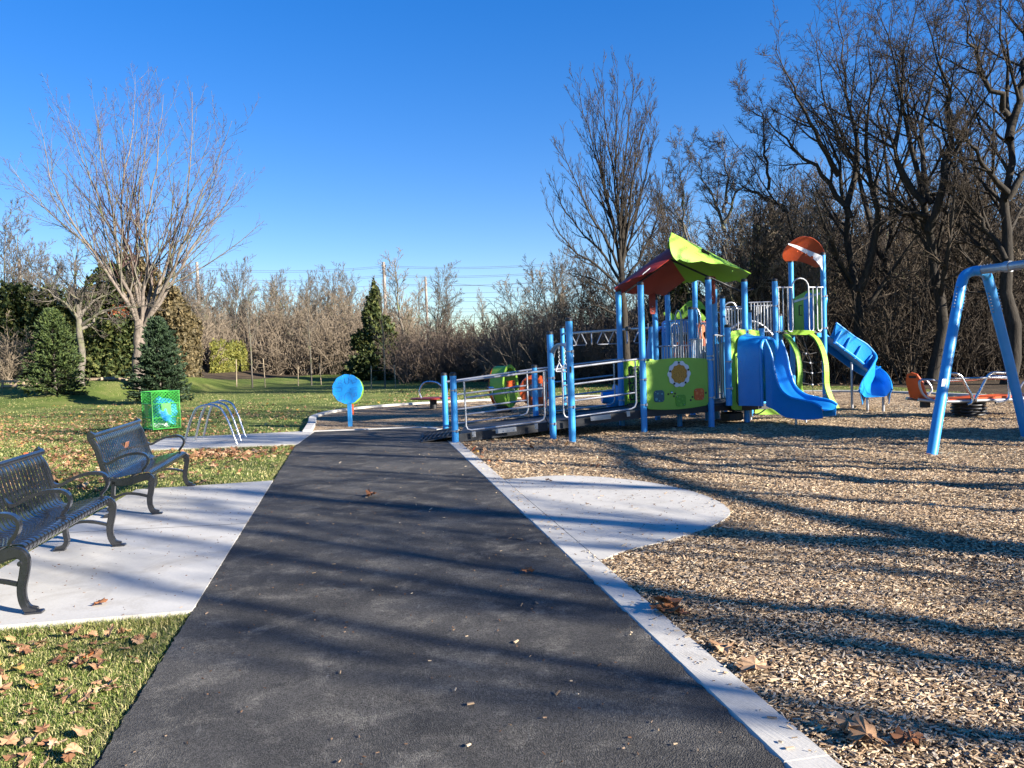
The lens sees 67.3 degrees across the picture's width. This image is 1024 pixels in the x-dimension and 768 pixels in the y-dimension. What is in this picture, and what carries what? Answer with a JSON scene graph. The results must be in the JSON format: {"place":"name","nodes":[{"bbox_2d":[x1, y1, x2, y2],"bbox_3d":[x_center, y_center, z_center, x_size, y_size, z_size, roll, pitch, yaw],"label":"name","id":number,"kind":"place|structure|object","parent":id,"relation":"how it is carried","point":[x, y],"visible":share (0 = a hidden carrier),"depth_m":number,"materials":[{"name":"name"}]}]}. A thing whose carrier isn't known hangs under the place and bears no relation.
{"place":"outdoors","nodes":[
{"label":"outdoors","id":0,"kind":"place"},
{"bbox_2d":[94,428,784,767],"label":"asphalt path","id":1,"kind":"structure","parent":0,"point":[305,706],"depth_m":4.01,"materials":[{"name":"asphalt"}]},
{"bbox_2d":[4,433,740,767],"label":"grit","id":2,"kind":"object","parent":1,"relation":"on","point":[396,586],"visible":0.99,"depth_m":5.84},
{"bbox_2d":[0,284,1023,767],"bbox_3d":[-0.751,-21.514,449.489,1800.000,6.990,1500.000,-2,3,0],"label":"lawn ground","id":3,"kind":"structure","parent":0,"point":[208,382],"depth_m":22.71,"materials":[{"name":"plant"}]},
{"bbox_2d":[0,309,37,383],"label":"undergrowth","id":4,"kind":"object","parent":3,"relation":"on","point":[9,365],"visible":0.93,"depth_m":38.57,"materials":[{"name":"plant"}]},
{"bbox_2d":[0,193,43,299],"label":"background tree","id":5,"kind":"object","parent":3,"relation":"on","point":[18,258],"visible":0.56,"depth_m":58.98,"materials":[{"name":"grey plant"}]},
{"bbox_2d":[0,238,60,321],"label":"background tree","id":6,"kind":"object","parent":3,"relation":"on","point":[43,257],"visible":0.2,"depth_m":64.33,"materials":[{"name":"brown plant"}]},
{"bbox_2d":[0,279,93,378],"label":"cedar hedge","id":7,"kind":"object","parent":3,"relation":"on","point":[23,313],"visible":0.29,"depth_m":42.78,"materials":[{"name":"green plant"}]},
{"bbox_2d":[16,307,90,396],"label":"young spruce","id":8,"kind":"object","parent":3,"relation":"on","point":[52,322],"visible":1,"depth_m":32.85,"materials":[{"name":"green plant"}]},
{"bbox_2d":[3,223,166,385],"bbox_3d":[-19.927,-3.716,36.210,8.046,7.883,4.184,-2,3,0],"label":"orchard tree","id":9,"kind":"object","parent":3,"relation":"on","point":[72,294],"visible":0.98,"depth_m":35.78,"materials":[{"name":"grey plant"}]},
{"bbox_2d":[83,253,133,324],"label":"cedar hedge","id":10,"kind":"object","parent":3,"relation":"on","point":[111,288],"visible":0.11,"depth_m":43.92,"materials":[{"name":"green plant"}]},
{"bbox_2d":[74,314,146,377],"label":"cedar hedge","id":11,"kind":"object","parent":3,"relation":"on","point":[110,354],"visible":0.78,"depth_m":41.14,"materials":[{"name":"green plant"}]},
{"bbox_2d":[0,63,266,390],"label":"maple tree","id":12,"kind":"object","parent":3,"relation":"on","point":[144,313],"visible":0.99,"depth_m":36.68,"materials":[{"name":"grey plant"}]},
{"bbox_2d":[0,480,272,631],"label":"bench pad","id":13,"kind":"object","parent":3,"relation":"on","point":[118,576],"visible":0.74,"depth_m":6.06,"materials":[{"name":"concrete"}]},
{"bbox_2d":[0,446,126,614],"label":"park bench","id":14,"kind":"object","parent":13,"relation":"on","point":[58,515],"visible":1,"depth_m":5.74,"materials":[{"name":"black metal"}]},
{"bbox_2d":[87,417,195,517],"bbox_3d":[-4.101,0.879,8.645,0.666,0.904,1.808,-3,3,-12],"label":"park bench","id":15,"kind":"object","parent":13,"relation":"on","point":[151,464],"visible":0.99,"depth_m":8.23,"materials":[{"name":"black metal"}]},
{"bbox_2d":[125,255,187,374],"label":"tree","id":16,"kind":"object","parent":3,"relation":"on","point":[173,293],"visible":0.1,"depth_m":44.88,"materials":[{"name":"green plant"}]},
{"bbox_2d":[119,315,194,404],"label":"young spruce","id":17,"kind":"object","parent":3,"relation":"on","point":[160,339],"visible":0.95,"depth_m":30.05,"materials":[{"name":"green plant"}]},
{"bbox_2d":[141,390,180,429],"bbox_3d":[-8.254,0.600,18.091,0.667,0.882,0.667,0,4,45],"label":"litter bin","id":18,"kind":"object","parent":3,"relation":"on","point":[167,406],"visible":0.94,"depth_m":17.91,"materials":[{"name":"metal"}]},
{"bbox_2d":[149,396,177,425],"bbox_3d":[-8.188,0.663,18.065,0.586,0.763,0.592,-4,3,-41],"label":"bin bag","id":19,"kind":"object","parent":18,"relation":"in","point":[165,416],"visible":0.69,"depth_m":17.90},
{"bbox_2d":[166,299,205,377],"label":"cedar hedge","id":20,"kind":"object","parent":3,"relation":"on","point":[188,333],"visible":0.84,"depth_m":43.33,"materials":[{"name":"brown plant"}]},
{"bbox_2d":[172,258,206,313],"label":"background tree","id":21,"kind":"object","parent":3,"relation":"on","point":[189,296],"visible":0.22,"depth_m":64.68,"materials":[{"name":"brown plant"}]},
{"bbox_2d":[183,263,221,336],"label":"background tree","id":22,"kind":"object","parent":3,"relation":"on","point":[202,289],"visible":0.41,"depth_m":65.91,"materials":[{"name":"brown plant"}]},
{"bbox_2d":[194,268,225,322],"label":"background tree","id":23,"kind":"object","parent":3,"relation":"on","point":[208,299],"visible":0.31,"depth_m":70.28,"materials":[{"name":"brown plant"}]},
{"bbox_2d":[182,280,240,341],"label":"background tree","id":24,"kind":"object","parent":3,"relation":"on","point":[202,309],"visible":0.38,"depth_m":61.59,"materials":[{"name":"brown plant"}]},
{"bbox_2d":[195,306,239,371],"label":"undergrowth","id":25,"kind":"object","parent":3,"relation":"on","point":[206,356],"visible":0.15,"depth_m":54.01,"materials":[{"name":"plant"}]},
{"bbox_2d":[134,431,313,450],"bbox_3d":[-5.469,1.150,14.880,3.008,0.126,2.377,-2,3,-6],"label":"bike rack pad","id":26,"kind":"object","parent":3,"relation":"on","point":[276,438],"visible":0.64,"depth_m":14.69,"materials":[{"name":"concrete"}]},
{"bbox_2d":[181,404,238,444],"bbox_3d":[-5.587,0.750,14.198,1.224,0.768,0.089,-1,3,14],"label":"bike rack","id":27,"kind":"object","parent":26,"relation":"on","point":[222,411],"visible":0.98,"depth_m":14.15,"materials":[{"name":"metal"}]},
{"bbox_2d":[193,402,243,440],"bbox_3d":[-5.688,0.726,14.822,1.162,0.768,0.090,-1,3,18],"label":"bike rack","id":28,"kind":"object","parent":26,"relation":"on","point":[230,413],"visible":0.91,"depth_m":14.77,"materials":[{"name":"metal"}]},
{"bbox_2d":[209,338,249,372],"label":"golden hedge","id":29,"kind":"object","parent":3,"relation":"on","point":[232,353],"visible":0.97,"depth_m":54.34,"materials":[{"name":"yellow plant"}]},
{"bbox_2d":[213,262,254,324],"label":"background tree","id":30,"kind":"object","parent":3,"relation":"on","point":[229,287],"visible":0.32,"depth_m":74.76,"materials":[{"name":"brown plant"}]},
{"bbox_2d":[209,254,261,338],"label":"background tree","id":31,"kind":"object","parent":3,"relation":"on","point":[234,317],"visible":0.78,"depth_m":65.85,"materials":[{"name":"brown plant"}]},
{"bbox_2d":[236,273,265,387],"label":"staked sapling","id":32,"kind":"object","parent":3,"relation":"on","point":[247,280],"visible":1,"depth_m":42.95,"materials":[{"name":"brown plant"}]},
{"bbox_2d":[248,274,287,335],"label":"background tree","id":33,"kind":"object","parent":3,"relation":"on","point":[265,294],"visible":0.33,"depth_m":68.06,"materials":[{"name":"brown plant"}]},
{"bbox_2d":[257,277,307,371],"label":"background tree","id":34,"kind":"object","parent":3,"relation":"on","point":[275,292],"visible":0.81,"depth_m":61.05,"materials":[{"name":"brown plant"}]},
{"bbox_2d":[256,282,315,333],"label":"background tree","id":35,"kind":"object","parent":3,"relation":"on","point":[296,302],"visible":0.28,"depth_m":65.75,"materials":[{"name":"brown plant"}]},
{"bbox_2d":[187,292,432,374],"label":"undergrowth","id":36,"kind":"object","parent":3,"relation":"on","point":[276,351],"visible":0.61,"depth_m":59.09,"materials":[{"name":"plant"}]},
{"bbox_2d":[298,289,321,385],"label":"staked sapling","id":37,"kind":"object","parent":3,"relation":"on","point":[309,346],"visible":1,"depth_m":43.92,"materials":[{"name":"brown plant"}]},
{"bbox_2d":[303,276,340,338],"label":"background tree","id":38,"kind":"object","parent":3,"relation":"on","point":[317,296],"visible":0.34,"depth_m":66.30,"materials":[{"name":"brown plant"}]},
{"bbox_2d":[302,273,356,332],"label":"background tree","id":39,"kind":"object","parent":3,"relation":"on","point":[336,301],"visible":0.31,"depth_m":68.42,"materials":[{"name":"brown plant"}]},
{"bbox_2d":[328,261,365,321],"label":"background tree","id":40,"kind":"object","parent":3,"relation":"on","point":[346,283],"visible":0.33,"depth_m":74.89,"materials":[{"name":"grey plant"}]},
{"bbox_2d":[340,278,401,380],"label":"cedar tree","id":41,"kind":"object","parent":3,"relation":"on","point":[362,344],"visible":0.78,"depth_m":48.99,"materials":[{"name":"green plant"}]},
{"bbox_2d":[367,283,395,387],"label":"staked sapling","id":42,"kind":"object","parent":3,"relation":"on","point":[381,309],"visible":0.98,"depth_m":36.94,"materials":[{"name":"brown plant"}]},
{"bbox_2d":[371,247,424,342],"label":"background tree","id":43,"kind":"object","parent":3,"relation":"on","point":[408,318],"visible":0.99,"depth_m":57.65,"materials":[{"name":"brown plant"}]},
{"bbox_2d":[402,274,432,334],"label":"background tree","id":44,"kind":"object","parent":3,"relation":"on","point":[418,304],"visible":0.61,"depth_m":71.61,"materials":[{"name":"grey plant"}]},
{"bbox_2d":[413,261,464,341],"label":"background tree","id":45,"kind":"object","parent":3,"relation":"on","point":[446,310],"visible":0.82,"depth_m":65.49,"materials":[{"name":"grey plant"}]},
{"bbox_2d":[373,313,534,384],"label":"undergrowth","id":46,"kind":"object","parent":3,"relation":"on","point":[426,360],"visible":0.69,"depth_m":41.81,"materials":[{"name":"plant"}]},
{"bbox_2d":[0,380,1023,767],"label":"fallen leaves","id":47,"kind":"object","parent":3,"relation":"on","point":[72,748],"depth_m":10.84,"materials":[{"name":"plant"}]},
{"bbox_2d":[492,274,538,340],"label":"background tree","id":48,"kind":"object","parent":3,"relation":"on","point":[506,288],"visible":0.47,"depth_m":45.80,"materials":[{"name":"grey plant"}]},
{"bbox_2d":[446,439,599,563],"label":"concrete curb","id":49,"kind":"structure","parent":3,"relation":"on","point":[570,546],"depth_m":7.24,"materials":[{"name":"concrete"}]},
{"bbox_2d":[505,256,575,333],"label":"background tree","id":50,"kind":"object","parent":3,"relation":"on","point":[528,293],"visible":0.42,"depth_m":46.91,"materials":[{"name":"brown plant"}]},
{"bbox_2d":[518,261,579,328],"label":"background tree","id":51,"kind":"object","parent":3,"relation":"on","point":[543,293],"visible":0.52,"depth_m":42.03,"materials":[{"name":"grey plant"}]},
{"bbox_2d":[529,243,580,327],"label":"background tree","id":52,"kind":"object","parent":3,"relation":"on","point":[562,291],"visible":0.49,"depth_m":43.46,"materials":[{"name":"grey plant"}]},
{"bbox_2d":[450,291,705,388],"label":"undergrowth","id":53,"kind":"object","parent":3,"relation":"on","point":[526,352],"visible":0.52,"depth_m":34.04,"materials":[{"name":"plant"}]},
{"bbox_2d":[554,261,604,331],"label":"background tree","id":54,"kind":"object","parent":3,"relation":"on","point":[583,300],"visible":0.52,"depth_m":39.42,"materials":[{"name":"brown plant"}]},
{"bbox_2d":[548,259,612,335],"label":"background tree","id":55,"kind":"object","parent":3,"relation":"on","point":[581,289],"visible":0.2,"depth_m":46.82,"materials":[{"name":"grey plant"}]},
{"bbox_2d":[568,236,629,368],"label":"background tree","id":56,"kind":"object","parent":3,"relation":"on","point":[593,267],"visible":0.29,"depth_m":44.34,"materials":[{"name":"brown plant"}]},
{"bbox_2d":[573,268,633,378],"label":"background tree","id":57,"kind":"object","parent":3,"relation":"on","point":[607,307],"visible":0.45,"depth_m":38.52,"materials":[{"name":"brown plant"}]},
{"bbox_2d":[540,46,676,359],"bbox_3d":[3.452,-5.721,27.488,4.873,12.194,3.176,-2,3,0],"label":"tall tree","id":58,"kind":"object","parent":3,"relation":"on","point":[623,216],"visible":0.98,"depth_m":27.27,"materials":[{"name":"brown plant"}]},
{"bbox_2d":[627,177,697,309],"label":"background tree","id":59,"kind":"object","parent":3,"relation":"on","point":[673,184],"visible":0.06,"depth_m":44.50,"materials":[{"name":"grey plant"}]},
{"bbox_2d":[303,390,1023,431],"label":"play area curb","id":60,"kind":"structure","parent":3,"relation":"on","point":[310,425],"depth_m":22.24,"materials":[{"name":"concrete"}]},
{"bbox_2d":[628,201,700,333],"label":"background tree","id":61,"kind":"object","parent":3,"relation":"on","point":[665,235],"visible":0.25,"depth_m":37.98,"materials":[{"name":"brown plant"}]},
{"bbox_2d":[634,173,708,304],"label":"background tree","id":62,"kind":"object","parent":3,"relation":"on","point":[660,241],"visible":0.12,"depth_m":43.05,"materials":[{"name":"brown plant"}]},
{"bbox_2d":[618,125,743,334],"bbox_3d":[6.883,-5.154,31.823,4.996,10.773,3.768,-4,3,-35],"label":"woodland tree","id":63,"kind":"object","parent":3,"relation":"on","point":[680,189],"visible":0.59,"depth_m":31.58,"materials":[{"name":"brown plant"}]},
{"bbox_2d":[660,236,704,356],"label":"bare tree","id":64,"kind":"object","parent":3,"relation":"on","point":[682,290],"visible":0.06,"depth_m":36.51,"materials":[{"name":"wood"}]},
{"bbox_2d":[680,125,785,318],"bbox_3d":[9.567,-5.603,33.327,4.400,11.230,3.612,0,3,37],"label":"woodland tree","id":65,"kind":"object","parent":3,"relation":"on","point":[719,197],"visible":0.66,"depth_m":32.86,"materials":[{"name":"brown plant"}]},
{"bbox_2d":[703,178,795,341],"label":"background tree","id":66,"kind":"object","parent":3,"relation":"on","point":[757,269],"visible":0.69,"depth_m":28.20,"materials":[{"name":"brown plant"}]},
{"bbox_2d":[717,199,802,329],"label":"background tree","id":67,"kind":"object","parent":3,"relation":"on","point":[749,262],"visible":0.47,"depth_m":28.30,"materials":[{"name":"brown plant"}]},
{"bbox_2d":[718,203,805,327],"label":"background tree","id":68,"kind":"object","parent":3,"relation":"on","point":[740,239],"visible":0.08,"depth_m":38.50,"materials":[{"name":"brown plant"}]},
{"bbox_2d":[692,58,856,382],"bbox_3d":[9.811,-5.747,29.433,5.126,11.918,4.542,-3,3,-21],"label":"woodland tree","id":69,"kind":"object","parent":3,"relation":"on","point":[763,142],"visible":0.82,"depth_m":28.66,"materials":[{"name":"brown plant"}]},
{"bbox_2d":[756,157,817,239],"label":"background tree","id":70,"kind":"object","parent":3,"relation":"on","point":[798,176],"visible":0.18,"depth_m":47.60,"materials":[{"name":"brown plant"}]},
{"bbox_2d":[733,226,845,337],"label":"background tree","id":71,"kind":"object","parent":3,"relation":"on","point":[752,253],"visible":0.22,"depth_m":28.75,"materials":[{"name":"brown plant"}]},
{"bbox_2d":[744,183,844,376],"bbox_3d":[12.362,-4.618,33.662,4.063,9.011,3.677,0,3,38],"label":"background tree","id":72,"kind":"object","parent":3,"relation":"on","point":[785,227],"visible":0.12,"depth_m":33.67,"materials":[{"name":"brown plant"}]},
{"bbox_2d":[755,180,844,383],"bbox_3d":[10.499,-3.410,27.562,2.499,7.278,2.882,-4,3,-39],"label":"background tree","id":73,"kind":"object","parent":3,"relation":"on","point":[805,270],"visible":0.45,"depth_m":27.09,"materials":[{"name":"brown plant"}]},
{"bbox_2d":[742,187,862,364],"bbox_3d":[13.506,-4.788,35.371,6.240,8.630,3.779,-3,3,-20],"label":"background tree","id":74,"kind":"object","parent":3,"relation":"on","point":[799,236],"visible":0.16,"depth_m":35.58,"materials":[{"name":"brown plant"}]},
{"bbox_2d":[612,232,1023,384],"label":"undergrowth","id":75,"kind":"object","parent":3,"relation":"on","point":[889,349],"visible":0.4,"depth_m":27.12,"materials":[{"name":"plant"}]},
{"bbox_2d":[736,0,950,383],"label":"woodland tree","id":76,"kind":"object","parent":3,"relation":"on","point":[844,202],"visible":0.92,"depth_m":26.75,"materials":[{"name":"brown plant"}]},
{"bbox_2d":[787,191,900,292],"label":"background tree","id":77,"kind":"object","parent":3,"relation":"on","point":[843,226],"visible":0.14,"depth_m":38.53,"materials":[{"name":"brown plant"}]},
{"bbox_2d":[764,0,944,377],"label":"woodland tree","id":78,"kind":"object","parent":3,"relation":"on","point":[881,255],"visible":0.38,"depth_m":29.89,"materials":[{"name":"brown plant"}]},
{"bbox_2d":[690,157,1023,308],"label":"undergrowth","id":79,"kind":"object","parent":3,"relation":"on","point":[856,202],"visible":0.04,"depth_m":48.37,"materials":[{"name":"plant"}]},
{"bbox_2d":[847,201,910,308],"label":"background tree","id":80,"kind":"object","parent":3,"relation":"on","point":[902,233],"visible":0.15,"depth_m":36.16,"materials":[{"name":"brown plant"}]},
{"bbox_2d":[854,208,904,312],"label":"background tree","id":81,"kind":"object","parent":3,"relation":"on","point":[875,256],"visible":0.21,"depth_m":36.47,"materials":[{"name":"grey plant"}]},
{"bbox_2d":[827,226,950,337],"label":"background tree","id":82,"kind":"object","parent":3,"relation":"on","point":[901,248],"visible":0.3,"depth_m":29.62,"materials":[{"name":"brown plant"}]},
{"bbox_2d":[872,237,936,334],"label":"background tree","id":83,"kind":"object","parent":3,"relation":"on","point":[910,238],"visible":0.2,"depth_m":31.04,"materials":[{"name":"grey plant"}]},
{"bbox_2d":[807,0,1005,383],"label":"woodland tree","id":84,"kind":"object","parent":3,"relation":"on","point":[927,221],"visible":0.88,"depth_m":25.41,"materials":[{"name":"brown plant"}]},
{"bbox_2d":[865,0,1023,372],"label":"woodland tree","id":85,"kind":"object","parent":3,"relation":"on","point":[964,169],"visible":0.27,"depth_m":30.71,"materials":[{"name":"brown plant"}]},
{"bbox_2d":[897,178,1000,346],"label":"background tree","id":86,"kind":"object","parent":3,"relation":"on","point":[948,284],"visible":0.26,"depth_m":27.90,"materials":[{"name":"brown plant"}]},
{"bbox_2d":[894,0,1023,384],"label":"woodland tree","id":87,"kind":"object","parent":3,"relation":"on","point":[1004,246],"visible":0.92,"depth_m":23.82,"materials":[{"name":"brown plant"}]},
{"bbox_2d":[913,139,1023,375],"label":"background tree","id":88,"kind":"object","parent":3,"relation":"on","point":[998,236],"visible":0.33,"depth_m":26.90,"materials":[{"name":"brown plant"}]},
{"bbox_2d":[996,160,1023,313],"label":"background tree","id":89,"kind":"object","parent":3,"relation":"on","point":[1014,274],"visible":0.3,"depth_m":28.98,"materials":[{"name":"brown plant"}]},
{"bbox_2d":[0,0,1023,338],"label":"sky","id":90,"kind":"structure","parent":0,"point":[426,129],"materials":[{"name":"blue"}]},
{"bbox_2d":[306,391,1023,767],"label":"wood chip ground","id":91,"kind":"structure","parent":0,"point":[401,415],"depth_m":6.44,"materials":[{"name":"wood"}]},
{"bbox_2d":[332,374,363,426],"bbox_3d":[-3.618,0.411,17.066,0.671,1.262,0.147,-2,3,-6],"label":"drum panel","id":92,"kind":"object","parent":91,"relation":"on","point":[348,390],"visible":0.99,"depth_m":17.00,"materials":[{"name":"blue paint"}]},
{"bbox_2d":[410,381,450,408],"bbox_3d":[-2.229,0.323,21.531,1.240,0.830,0.800,-2,3,0],"label":"stand up spinner","id":93,"kind":"object","parent":91,"relation":"on","point":[433,402],"visible":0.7,"depth_m":21.45,"materials":[{"name":"red plastic"}]},
{"bbox_2d":[487,365,518,412],"bbox_3d":[-0.222,0.151,19.005,0.506,1.255,0.772,0,3,39],"label":"spinning cocoon","id":94,"kind":"object","parent":91,"relation":"on","point":[503,382],"visible":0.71,"depth_m":18.88,"materials":[{"name":"green plastic"}]},
{"bbox_2d":[519,375,548,406],"bbox_3d":[0.587,0.247,19.317,0.800,0.980,0.164,-2,3,-9],"label":"orange spinner","id":95,"kind":"object","parent":91,"relation":"on","point":[523,395],"visible":0.43,"depth_m":19.26,"materials":[{"name":"plastic"}]},
{"bbox_2d":[505,475,729,561],"bbox_3d":[1.133,1.239,7.620,1.750,0.122,3.808,-2,3,-11],"label":"entry pad","id":96,"kind":"object","parent":91,"relation":"on","point":[626,518],"visible":0.72,"depth_m":7.29,"materials":[{"name":"concrete"}]},
{"bbox_2d":[419,232,892,442],"bbox_3d":[3.163,-1.105,15.663,8.414,3.919,8.192,-1,3,24],"label":"play structure","id":97,"kind":"object","parent":91,"relation":"on","point":[757,372],"visible":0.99,"depth_m":14.68,"materials":[{"name":"blue paint"}]},
{"bbox_2d":[649,595,690,613],"bbox_3d":[0.904,1.275,4.477,0.230,0.103,0.234,-2,3,0],"label":"fallen leaf","id":98,"kind":"object","parent":91,"relation":"on","point":[669,605],"visible":1,"depth_m":4.46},
{"bbox_2d":[575,561,828,764],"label":"concrete curb","id":99,"kind":"structure","parent":91,"relation":"on","point":[743,706],"depth_m":3.58,"materials":[{"name":"concrete"}]},
{"bbox_2d":[736,655,773,671],"bbox_3d":[1.145,1.328,3.626,0.167,0.054,0.125,-2,3,0],"label":"fallen leaf","id":100,"kind":"object","parent":91,"relation":"on","point":[750,663],"visible":1,"depth_m":3.64,"materials":[{"name":"brown plant"}]},
{"bbox_2d":[784,756,842,767],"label":"concrete curb","id":101,"kind":"structure","parent":91,"relation":"on","point":[824,762],"depth_m":2.81,"materials":[{"name":"concrete"}]},
{"bbox_2d":[833,711,887,744],"bbox_3d":[1.351,1.339,2.974,0.144,0.076,0.212,-3,3,-12],"label":"fallen leaf","id":102,"kind":"object","parent":91,"relation":"on","point":[860,727],"visible":1,"depth_m":2.98,"materials":[{"name":"brown plant"}]},
{"bbox_2d":[890,725,924,745],"bbox_3d":[1.513,1.350,2.944,0.121,0.045,0.117,-1,3,30],"label":"fallen leaf","id":103,"kind":"object","parent":91,"relation":"on","point":[900,736],"visible":1,"depth_m":2.94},
{"bbox_2d":[905,371,1023,416],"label":"spring rocker","id":104,"kind":"object","parent":91,"relation":"on","point":[971,405],"visible":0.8,"depth_m":14.41,"materials":[{"name":"orange plastic"}]},
{"bbox_2d":[926,260,1023,454],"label":"swing frame","id":105,"kind":"object","parent":91,"relation":"on","point":[984,272],"visible":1,"depth_m":10.55,"materials":[{"name":"blue paint"}]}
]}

